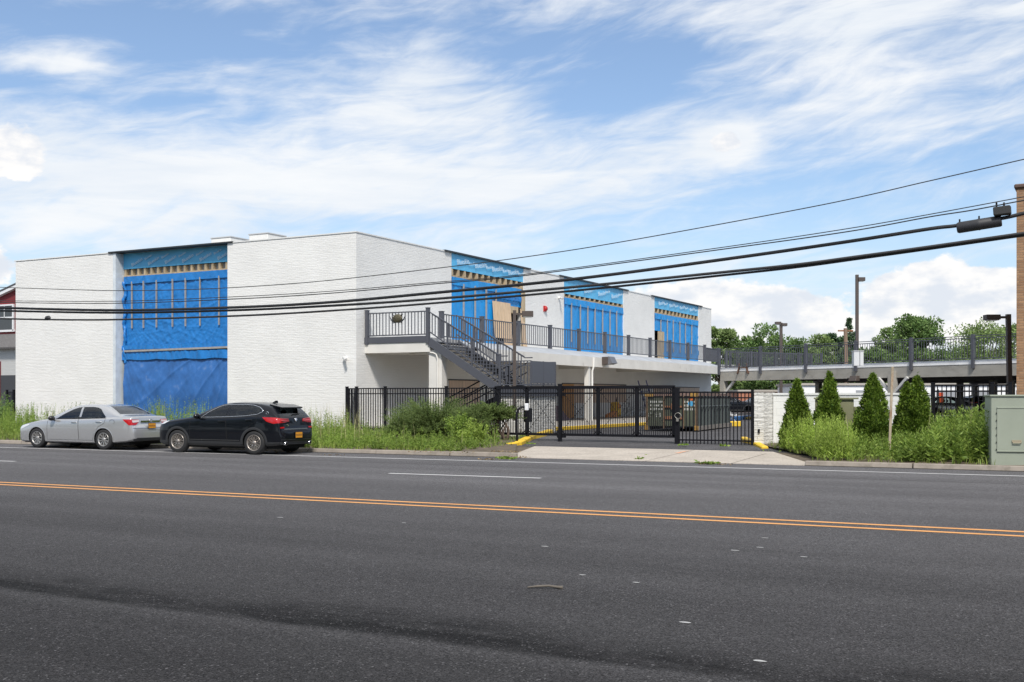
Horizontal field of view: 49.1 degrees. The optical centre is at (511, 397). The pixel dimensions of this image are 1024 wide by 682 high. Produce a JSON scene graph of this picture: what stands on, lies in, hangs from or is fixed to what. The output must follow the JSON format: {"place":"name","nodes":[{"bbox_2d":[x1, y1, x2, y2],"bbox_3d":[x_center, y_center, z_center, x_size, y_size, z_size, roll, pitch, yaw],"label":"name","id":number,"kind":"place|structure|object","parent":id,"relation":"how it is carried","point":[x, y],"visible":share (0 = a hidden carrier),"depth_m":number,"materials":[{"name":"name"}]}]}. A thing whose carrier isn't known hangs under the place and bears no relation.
{"place":"outdoors","nodes":[
{"label":"outdoors","id":0,"kind":"place"},
{"bbox_2d":[1,430,524,452],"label":"verge","id":1,"kind":"structure","parent":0,"point":[506,447],"depth_m":32.41,"materials":[{"name":"green plant"}]},
{"bbox_2d":[0,393,13,422],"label":"leafy shrub","id":2,"kind":"object","parent":1,"relation":"on","point":[2,408],"visible":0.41,"depth_m":51.91,"materials":[{"name":"green plant"}]},
{"bbox_2d":[0,395,499,450],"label":"weeds","id":3,"kind":"object","parent":1,"relation":"on","point":[8,424],"visible":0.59,"depth_m":34.77,"materials":[{"name":"green plant"}]},
{"bbox_2d":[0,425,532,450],"bbox_3d":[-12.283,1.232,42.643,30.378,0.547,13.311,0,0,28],"label":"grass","id":4,"kind":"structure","parent":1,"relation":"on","point":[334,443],"depth_m":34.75,"materials":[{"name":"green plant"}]},
{"bbox_2d":[381,412,427,435],"bbox_3d":[-3.630,0.965,37.553,1.836,1.000,1.371,0,0,28],"label":"juniper shrub","id":5,"kind":"object","parent":1,"relation":"on","point":[398,421],"visible":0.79,"depth_m":37.26,"materials":[{"name":"green plant"}]},
{"bbox_2d":[374,395,493,436],"bbox_3d":[-2.619,0.671,37.969,4.516,1.602,3.135,0,0,28],"label":"juniper shrub","id":6,"kind":"object","parent":1,"relation":"on","point":[432,418],"visible":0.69,"depth_m":37.43,"materials":[{"name":"green plant"}]},
{"bbox_2d":[443,410,473,438],"bbox_3d":[-1.704,0.875,35.597,1.095,1.066,0.794,0,0,28],"label":"leafy shrub","id":7,"kind":"object","parent":1,"relation":"on","point":[461,422],"visible":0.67,"depth_m":35.54,"materials":[{"name":"green plant"}]},
{"bbox_2d":[442,403,498,431],"bbox_3d":[-1.372,0.822,36.579,1.718,1.292,1.859,0,0,-22],"label":"juniper shrub","id":8,"kind":"object","parent":1,"relation":"on","point":[477,415],"visible":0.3,"depth_m":36.35,"materials":[{"name":"green plant"}]},
{"bbox_2d":[457,419,490,442],"bbox_3d":[-1.192,1.026,33.522,1.025,0.788,0.840,0,0,28],"label":"leafy shrub","id":9,"kind":"object","parent":1,"relation":"on","point":[476,431],"visible":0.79,"depth_m":33.41,"materials":[{"name":"green plant"}]},
{"bbox_2d":[462,401,526,439],"bbox_3d":[-0.615,0.785,36.967,2.364,1.432,1.958,0,0,28],"label":"juniper shrub","id":10,"kind":"object","parent":1,"relation":"on","point":[501,413],"visible":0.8,"depth_m":36.65,"materials":[{"name":"green plant"}]},
{"bbox_2d":[511,310,532,435],"bbox_3d":[0.333,-0.757,39.500,0.830,4.614,0.340,0,0,0],"label":"lamp post","id":11,"kind":"object","parent":1,"relation":"on","point":[526,314],"visible":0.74,"depth_m":39.44,"materials":[{"name":"brown metal"}]},
{"bbox_2d":[516,403,528,440],"bbox_3d":[0.314,0.795,34.518,0.404,1.210,0.128,0,0,6],"label":"entry keypad","id":12,"kind":"object","parent":1,"relation":"on","point":[526,406],"visible":1,"depth_m":34.48,"materials":[{"name":"black"}]},
{"bbox_2d":[15,412,984,452],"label":"yard asphalt","id":13,"kind":"structure","parent":0,"point":[619,442],"depth_m":35.62,"materials":[{"name":"grey asphalt"}]},
{"bbox_2d":[0,283,15,417],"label":"timber house","id":14,"kind":"structure","parent":13,"relation":"on","point":[8,355],"depth_m":71.97,"materials":[{"name":"red"}]},
{"bbox_2d":[0,304,14,331],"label":"window","id":15,"kind":"structure","parent":14,"relation":"in","point":[5,325],"depth_m":72.12,"materials":[{"name":"white"}]},
{"bbox_2d":[0,375,14,417],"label":"doorway","id":16,"kind":"structure","parent":14,"relation":"in","point":[7,382],"depth_m":72.01,"materials":[{"name":"grey"}]},
{"bbox_2d":[6,390,14,421],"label":"iron fence","id":17,"kind":"object","parent":13,"relation":"on","point":[13,397],"visible":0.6,"depth_m":60.12,"materials":[{"name":"black metal"}]},
{"bbox_2d":[14,231,733,426],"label":"white building","id":18,"kind":"structure","parent":13,"relation":"on","point":[296,359],"depth_m":52.81,"materials":[{"name":"paint"}]},
{"bbox_2d":[121,269,226,420],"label":"tarp sheet","id":19,"kind":"object","parent":18,"relation":"attached to","point":[188,373],"visible":0.77,"depth_m":53.08,"materials":[{"name":"blue plastic"}]},
{"bbox_2d":[210,236,248,242],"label":"rooftop unit","id":20,"kind":"object","parent":18,"relation":"on","point":[222,239],"visible":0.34,"depth_m":57.81,"materials":[{"name":"grey metal"}]},
{"bbox_2d":[248,232,286,239],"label":"rooftop unit","id":21,"kind":"object","parent":18,"relation":"on","point":[265,235],"visible":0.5,"depth_m":56.63,"materials":[{"name":"grey metal"}]},
{"bbox_2d":[365,307,430,344],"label":"balcony railing","id":22,"kind":"object","parent":18,"relation":"on","point":[367,335],"visible":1,"depth_m":47.30,"materials":[{"name":"grey metal"}]},
{"bbox_2d":[451,276,521,343],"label":"tarp sheet","id":23,"kind":"object","parent":18,"relation":"attached to","point":[476,309],"visible":0.59,"depth_m":56.57,"materials":[{"name":"blue plastic"}]},
{"bbox_2d":[492,301,512,344],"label":"plywood sheet","id":24,"kind":"object","parent":18,"relation":"on","point":[501,311],"visible":0.71,"depth_m":58.70,"materials":[{"name":"beige wood"}]},
{"bbox_2d":[438,311,705,361],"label":"balcony railing","id":25,"kind":"object","parent":18,"relation":"on","point":[649,347],"visible":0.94,"depth_m":60.06,"materials":[{"name":"grey metal"}]},
{"bbox_2d":[706,347,716,364],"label":"deck railing","id":26,"kind":"object","parent":25,"relation":"attached to","point":[711,354],"visible":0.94,"depth_m":80.86,"materials":[{"name":"grey metal"}]},
{"bbox_2d":[564,297,623,354],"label":"tarp sheet","id":27,"kind":"object","parent":18,"relation":"attached to","point":[587,316],"visible":0.8,"depth_m":69.11,"materials":[{"name":"blue plastic"}]},
{"bbox_2d":[602,356,617,364],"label":"flood light","id":28,"kind":"object","parent":18,"relation":"attached to","point":[609,360],"visible":1,"depth_m":60.02,"materials":[{"name":"grey metal"}]},
{"bbox_2d":[658,331,663,357],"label":"door","id":29,"kind":"structure","parent":18,"relation":"in","point":[660,334],"depth_m":79.40,"materials":[{"name":"brown wood"}]},
{"bbox_2d":[654,313,698,360],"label":"tarp sheet","id":30,"kind":"object","parent":18,"relation":"attached to","point":[679,330],"visible":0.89,"depth_m":82.78,"materials":[{"name":"blue plastic"}]},
{"bbox_2d":[428,311,556,405],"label":"steel staircase","id":31,"kind":"structure","parent":13,"relation":"on","point":[543,373],"depth_m":45.87,"materials":[{"name":"grey metal"}]},
{"bbox_2d":[501,396,554,432],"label":"block enclosure","id":32,"kind":"object","parent":13,"relation":"on","point":[534,413],"visible":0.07,"depth_m":44.76,"materials":[{"name":"white concrete"}]},
{"bbox_2d":[557,384,565,441],"bbox_3d":[1.572,0.535,36.004,0.240,1.931,0.260,0,0,28],"label":"gate post","id":33,"kind":"object","parent":13,"relation":"on","point":[560,394],"visible":0.91,"depth_m":35.91,"materials":[{"name":"black metal"}]},
{"bbox_2d":[494,385,675,437],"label":"sliding gate","id":34,"kind":"structure","parent":33,"relation":"attached to","point":[597,392],"depth_m":35.48,"materials":[{"name":"black metal"}]},
{"bbox_2d":[556,417,750,430],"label":"yard kerb","id":35,"kind":"structure","parent":13,"relation":"on","point":[611,425],"depth_m":51.11,"materials":[{"name":"yellow paint"}]},
{"bbox_2d":[674,388,681,443],"bbox_3d":[5.049,0.616,34.047,0.246,1.808,0.220,0,0,28],"label":"gate post","id":36,"kind":"object","parent":13,"relation":"on","point":[677,415],"visible":0.97,"depth_m":34.05,"materials":[{"name":"black metal"}]},
{"bbox_2d":[645,393,731,430],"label":"dumpster","id":37,"kind":"object","parent":13,"relation":"on","point":[702,412],"visible":0.45,"depth_m":46.29,"materials":[{"name":"grey paint"}]},
{"bbox_2d":[648,396,694,425],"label":"end door","id":38,"kind":"structure","parent":37,"relation":"in","point":[691,411],"depth_m":45.99,"materials":[{"name":"grey metal"}]},
{"bbox_2d":[680,390,753,444],"bbox_3d":[6.111,0.639,33.633,2.319,1.721,0.075,0,0,28],"label":"iron fence","id":39,"kind":"object","parent":13,"relation":"on","point":[752,417],"visible":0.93,"depth_m":33.52,"materials":[{"name":"black metal"}]},
{"bbox_2d":[711,326,740,391],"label":"tree","id":40,"kind":"object","parent":13,"relation":"on","point":[726,335],"visible":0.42,"depth_m":111.56,"materials":[{"name":"green plant"}]},
{"bbox_2d":[725,334,754,389],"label":"tree","id":41,"kind":"object","parent":13,"relation":"on","point":[738,344],"visible":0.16,"depth_m":117.51,"materials":[{"name":"green plant"}]},
{"bbox_2d":[731,398,750,411],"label":"parked crossover","id":42,"kind":"object","parent":13,"relation":"on","point":[739,405],"visible":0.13,"depth_m":91.19,"materials":[{"name":"black paint"}]},
{"bbox_2d":[729,390,777,400],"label":"brick shed","id":43,"kind":"structure","parent":13,"relation":"on","point":[757,391],"depth_m":104.00,"materials":[{"name":"brick"}]},
{"bbox_2d":[737,322,788,389],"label":"tree","id":44,"kind":"object","parent":13,"relation":"on","point":[772,338],"visible":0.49,"depth_m":111.33,"materials":[{"name":"green plant"}]},
{"bbox_2d":[754,392,772,443],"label":"block pillar","id":45,"kind":"structure","parent":13,"relation":"on","point":[763,417],"depth_m":32.96,"materials":[{"name":"white"}]},
{"bbox_2d":[775,322,786,392],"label":"lamp post","id":46,"kind":"object","parent":13,"relation":"on","point":[780,324],"visible":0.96,"depth_m":83.90,"materials":[{"name":"brown metal"}]},
{"bbox_2d":[776,336,819,389],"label":"tree","id":47,"kind":"object","parent":13,"relation":"on","point":[796,341],"visible":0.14,"depth_m":115.06,"materials":[{"name":"green plant"}]},
{"bbox_2d":[802,333,838,382],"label":"tree","id":48,"kind":"object","parent":13,"relation":"on","point":[820,339],"visible":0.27,"depth_m":119.25,"materials":[{"name":"green plant"}]},
{"bbox_2d":[814,398,860,428],"bbox_3d":[8.786,0.754,30.301,1.230,1.491,0.660,0,0,16],"label":"electrical cabinet","id":49,"kind":"object","parent":13,"relation":"on","point":[847,406],"visible":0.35,"depth_m":29.95,"materials":[{"name":"metal"}]},
{"bbox_2d":[826,332,851,382],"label":"tree","id":50,"kind":"object","parent":13,"relation":"on","point":[839,340],"visible":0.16,"depth_m":125.72,"materials":[{"name":"green plant"}]},
{"bbox_2d":[836,317,854,382],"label":"pine tree","id":51,"kind":"object","parent":13,"relation":"on","point":[849,326],"visible":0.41,"depth_m":117.78,"materials":[{"name":"green plant"}]},
{"bbox_2d":[838,328,852,382],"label":"utility pole","id":52,"kind":"object","parent":13,"relation":"on","point":[845,330],"visible":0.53,"depth_m":103.86,"materials":[{"name":"wood"}]},
{"bbox_2d":[773,393,930,442],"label":"block wall","id":53,"kind":"structure","parent":13,"relation":"on","point":[779,401],"depth_m":33.19,"materials":[{"name":"white concrete"}]},
{"bbox_2d":[843,346,890,382],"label":"tree","id":54,"kind":"object","parent":13,"relation":"on","point":[872,355],"visible":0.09,"depth_m":115.25,"materials":[{"name":"green plant"}]},
{"bbox_2d":[720,358,1015,418],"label":"parking deck","id":55,"kind":"structure","parent":13,"relation":"on","point":[985,371],"depth_m":61.69,"materials":[{"name":"concrete"}]},
{"bbox_2d":[729,352,811,367],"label":"deck railing","id":56,"kind":"object","parent":55,"relation":"on","point":[771,359],"visible":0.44,"depth_m":72.59,"materials":[{"name":"grey metal"}]},
{"bbox_2d":[725,350,822,367],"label":"deck railing","id":57,"kind":"object","parent":55,"relation":"on","point":[750,358],"visible":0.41,"depth_m":72.00,"materials":[{"name":"grey metal"}]},
{"bbox_2d":[851,351,859,365],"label":"electrical cabinet","id":58,"kind":"object","parent":55,"relation":"on","point":[855,358],"visible":1,"depth_m":57.42,"materials":[{"name":"white metal"}]},
{"bbox_2d":[855,275,864,350],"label":"lamp post","id":59,"kind":"object","parent":55,"relation":"on","point":[858,279],"visible":0.95,"depth_m":61.92,"materials":[{"name":"grey metal"}]},
{"bbox_2d":[717,333,1015,374],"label":"deck railing","id":60,"kind":"object","parent":55,"relation":"on","point":[855,348],"visible":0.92,"depth_m":60.22,"materials":[{"name":"grey metal"}]},
{"bbox_2d":[870,325,902,362],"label":"tree","id":61,"kind":"object","parent":13,"relation":"on","point":[883,332],"visible":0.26,"depth_m":121.73,"materials":[{"name":"green plant"}]},
{"bbox_2d":[776,383,1015,402],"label":"warehouse","id":62,"kind":"structure","parent":13,"relation":"on","point":[844,387],"depth_m":95.00,"materials":[{"name":"white"}]},
{"bbox_2d":[886,313,947,362],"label":"tree","id":63,"kind":"object","parent":13,"relation":"on","point":[913,327],"visible":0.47,"depth_m":103.17,"materials":[{"name":"green plant"}]},
{"bbox_2d":[939,342,975,360],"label":"tree","id":64,"kind":"object","parent":13,"relation":"on","point":[948,351],"visible":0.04,"depth_m":112.00,"materials":[{"name":"green plant"}]},
{"bbox_2d":[935,396,984,414],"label":"parked sedan","id":65,"kind":"object","parent":13,"relation":"on","point":[948,405],"visible":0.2,"depth_m":77.18,"materials":[{"name":"black metal"}]},
{"bbox_2d":[940,395,984,404],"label":"parked crossover","id":66,"kind":"object","parent":13,"relation":"on","point":[975,399],"visible":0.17,"depth_m":80.69,"materials":[{"name":"black paint"}]},
{"bbox_2d":[944,317,1015,360],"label":"tree","id":67,"kind":"object","parent":13,"relation":"on","point":[988,331],"visible":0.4,"depth_m":97.17,"materials":[{"name":"green plant"}]},
{"bbox_2d":[983,314,1011,394],"bbox_3d":[14.538,-0.540,33.500,0.830,3.881,0.288,0,0,0],"label":"lamp post","id":68,"kind":"object","parent":13,"relation":"on","point":[996,317],"visible":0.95,"depth_m":33.44,"materials":[{"name":"brown metal"}]},
{"bbox_2d":[989,322,1015,358],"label":"tree","id":69,"kind":"object","parent":13,"relation":"on","point":[1013,326],"visible":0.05,"depth_m":103.82,"materials":[{"name":"green plant"}]},
{"bbox_2d":[1014,183,1023,394],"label":"brick building","id":70,"kind":"structure","parent":13,"relation":"on","point":[1019,188],"depth_m":31.04,"materials":[{"name":"brown brick"}]},
{"bbox_2d":[0,444,1023,681],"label":"road","id":71,"kind":"structure","parent":0,"point":[109,585],"depth_m":10.30,"materials":[{"name":"grey asphalt"}]},
{"bbox_2d":[20,404,166,449],"bbox_3d":[-13.294,0.903,35.531,5.209,1.394,2.089,0,0,28],"label":"parked sedan","id":72,"kind":"object","parent":71,"relation":"on","point":[105,426],"visible":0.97,"depth_m":34.57,"materials":[{"name":"silver metal"}]},
{"bbox_2d":[160,400,311,454],"bbox_3d":[-8.056,0.845,32.584,4.636,1.509,2.077,0,0,27],"label":"parked crossover","id":73,"kind":"object","parent":71,"relation":"on","point":[255,428],"visible":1,"depth_m":31.73,"materials":[{"name":"black metal"}]},
{"bbox_2d":[190,417,226,439],"bbox_3d":[-8.649,0.874,31.967,1.381,0.649,0.097,0,0,27],"label":"door","id":74,"kind":"structure","parent":73,"relation":"in","point":[202,428],"depth_m":31.94,"materials":[{"name":"black paint"}]},
{"bbox_2d":[226,414,256,439],"bbox_3d":[-7.594,0.833,31.426,1.122,0.731,0.111,0,0,27],"label":"door","id":75,"kind":"structure","parent":73,"relation":"in","point":[235,427],"depth_m":31.46,"materials":[{"name":"black paint"}]},
{"bbox_2d":[277,408,304,415],"bbox_3d":[-6.256,0.411,31.662,0.248,0.217,1.116,0,0,27],"label":"rear window","id":76,"kind":"structure","parent":73,"relation":"in","point":[287,411],"depth_m":31.62,"materials":[{"name":"black glass"}]},
{"bbox_2d":[61,445,759,464],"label":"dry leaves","id":77,"kind":"object","parent":71,"relation":"on","point":[460,453],"visible":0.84,"depth_m":29.86,"materials":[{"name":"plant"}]},
{"bbox_2d":[4,447,1010,475],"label":"edge line","id":78,"kind":"object","parent":71,"relation":"on","point":[546,462],"depth_m":27.02,"materials":[{"name":"white paint"}]},
{"bbox_2d":[0,440,1023,471],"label":"kerb","id":79,"kind":"structure","parent":71,"relation":"on","point":[831,463],"depth_m":29.94,"materials":[{"name":"concrete"}]},
{"bbox_2d":[0,482,1023,536],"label":"line","id":80,"kind":"object","parent":71,"relation":"on","point":[550,512],"depth_m":15.67,"materials":[{"name":"yellow paint"}]},
{"bbox_2d":[506,429,552,445],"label":"entry kerb","id":81,"kind":"structure","parent":71,"relation":"on","point":[522,441],"depth_m":36.19,"materials":[{"name":"yellow paint"}]},
{"bbox_2d":[495,441,780,464],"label":"weed tufts","id":82,"kind":"object","parent":71,"relation":"on","point":[705,462],"visible":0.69,"depth_m":28.91,"materials":[{"name":"green plant"}]},
{"bbox_2d":[0,211,1023,310],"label":"overhead cable","id":83,"kind":"object","parent":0,"point":[622,272],"visible":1,"depth_m":30.05,"materials":[{"name":"black rubber"}]},
{"bbox_2d":[956,216,1001,232],"bbox_3d":[10.433,-3.891,25.051,0.944,0.395,0.266,0,0,28],"label":"splice case","id":84,"kind":"object","parent":83,"relation":"hanging from","point":[979,224],"visible":1,"depth_m":24.96,"materials":[{"name":"black plastic"}]},
{"bbox_2d":[993,202,1011,215],"bbox_3d":[10.811,-4.155,24.733,0.364,0.300,0.220,0,0,28],"label":"junction box","id":85,"kind":"object","parent":83,"relation":"attached to","point":[1003,210],"visible":1,"depth_m":24.65,"materials":[{"name":"grey"}]},
{"bbox_2d":[0,232,1023,313],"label":"overhead cable","id":86,"kind":"object","parent":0,"point":[686,275],"visible":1,"depth_m":29.81,"materials":[{"name":"black rubber"}]},
{"bbox_2d":[0,235,1023,320],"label":"overhead cable","id":87,"kind":"object","parent":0,"point":[653,282],"visible":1,"depth_m":30.39,"materials":[{"name":"black rubber"}]},
{"bbox_2d":[0,200,1023,303],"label":"overhead cable","id":88,"kind":"object","parent":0,"point":[553,271],"visible":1,"depth_m":29.59,"materials":[{"name":"black rubber"}]},
{"bbox_2d":[0,159,1023,290],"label":"overhead cable","id":89,"kind":"object","parent":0,"point":[547,253],"visible":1,"depth_m":29.42,"materials":[{"name":"black rubber"}]},
{"bbox_2d":[0,196,1023,301],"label":"overhead cable","id":90,"kind":"object","parent":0,"point":[554,270],"visible":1,"depth_m":29.59,"materials":[{"name":"black rubber"}]},
{"bbox_2d":[0,0,1023,385],"label":"sky","id":91,"kind":"structure","parent":0,"point":[489,129],"materials":[{"name":"blue"}]},
{"bbox_2d":[358,416,750,431],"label":"yard pavement","id":92,"kind":"structure","parent":0,"point":[581,421],"depth_m":57.35,"materials":[{"name":"concrete"}]},
{"bbox_2d":[345,386,499,429],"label":"iron fence","id":93,"kind":"object","parent":92,"relation":"on","point":[354,393],"visible":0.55,"depth_m":46.06,"materials":[{"name":"black metal"}]},
{"bbox_2d":[518,446,804,465],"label":"pavement","id":94,"kind":"structure","parent":0,"point":[632,454],"depth_m":29.58,"materials":[{"name":"concrete"}]},
{"bbox_2d":[515,446,815,462],"bbox_3d":[3.342,1.544,30.100,18.639,0.123,3.689,0,0,28],"label":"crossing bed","id":95,"kind":"object","parent":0,"point":[804,457],"visible":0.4,"depth_m":29.11,"materials":[{"name":"grey concrete"}]},
{"bbox_2d":[764,440,1023,465],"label":"verge","id":96,"kind":"structure","parent":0,"point":[949,461],"depth_m":25.98,"materials":[{"name":"green plant"}]},
{"bbox_2d":[776,377,814,449],"bbox_3d":[7.754,0.444,30.607,1.060,2.013,1.065,0,0,28],"label":"conical evergreen","id":97,"kind":"object","parent":96,"relation":"on","point":[796,404],"visible":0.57,"depth_m":30.44,"materials":[{"name":"green plant"}]},
{"bbox_2d":[778,411,857,459],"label":"tall weeds","id":98,"kind":"object","parent":96,"relation":"on","point":[825,443],"visible":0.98,"depth_m":27.55,"materials":[{"name":"green plant"}]},
{"bbox_2d":[812,370,848,432],"bbox_3d":[8.474,0.356,29.988,1.014,2.188,0.989,0,0,43],"label":"conical evergreen","id":99,"kind":"object","parent":96,"relation":"on","point":[829,400],"visible":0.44,"depth_m":29.86,"materials":[{"name":"green plant"}]},
{"bbox_2d":[849,372,896,445],"bbox_3d":[9.526,0.380,29.660,1.216,2.140,1.260,0,0,-16],"label":"conical evergreen","id":100,"kind":"object","parent":96,"relation":"on","point":[873,413],"visible":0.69,"depth_m":29.49,"materials":[{"name":"green plant"}]},
{"bbox_2d":[848,429,902,459],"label":"tall weeds","id":101,"kind":"object","parent":96,"relation":"on","point":[873,447],"visible":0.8,"depth_m":27.02,"materials":[{"name":"green plant"}]},
{"bbox_2d":[888,367,893,449],"bbox_3d":[9.308,0.400,27.562,0.144,2.302,0.030,0,0,0],"label":"sign post","id":102,"kind":"object","parent":96,"relation":"on","point":[891,402],"visible":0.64,"depth_m":27.55,"materials":[{"name":"wood"}]},
{"bbox_2d":[896,372,933,437],"bbox_3d":[10.727,0.382,29.599,1.209,2.136,1.207,0,0,28],"label":"conical evergreen","id":103,"kind":"object","parent":96,"relation":"on","point":[916,405],"visible":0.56,"depth_m":29.43,"materials":[{"name":"green plant"}]},
{"bbox_2d":[893,402,989,462],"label":"tall weeds","id":104,"kind":"object","parent":96,"relation":"on","point":[956,437],"visible":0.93,"depth_m":25.75,"materials":[{"name":"green plant"}]},
{"bbox_2d":[930,382,1012,420],"bbox_3d":[12.193,0.599,29.782,2.031,2.001,0.116,0,0,28],"label":"iron fence","id":105,"kind":"object","parent":96,"relation":"on","point":[992,390],"visible":0.51,"depth_m":29.85,"materials":[{"name":"black metal"}]},
{"bbox_2d":[983,395,1023,464],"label":"transformer cabinet","id":106,"kind":"object","parent":96,"relation":"on","point":[1005,424],"visible":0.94,"depth_m":24.68,"materials":[{"name":"grey metal"}]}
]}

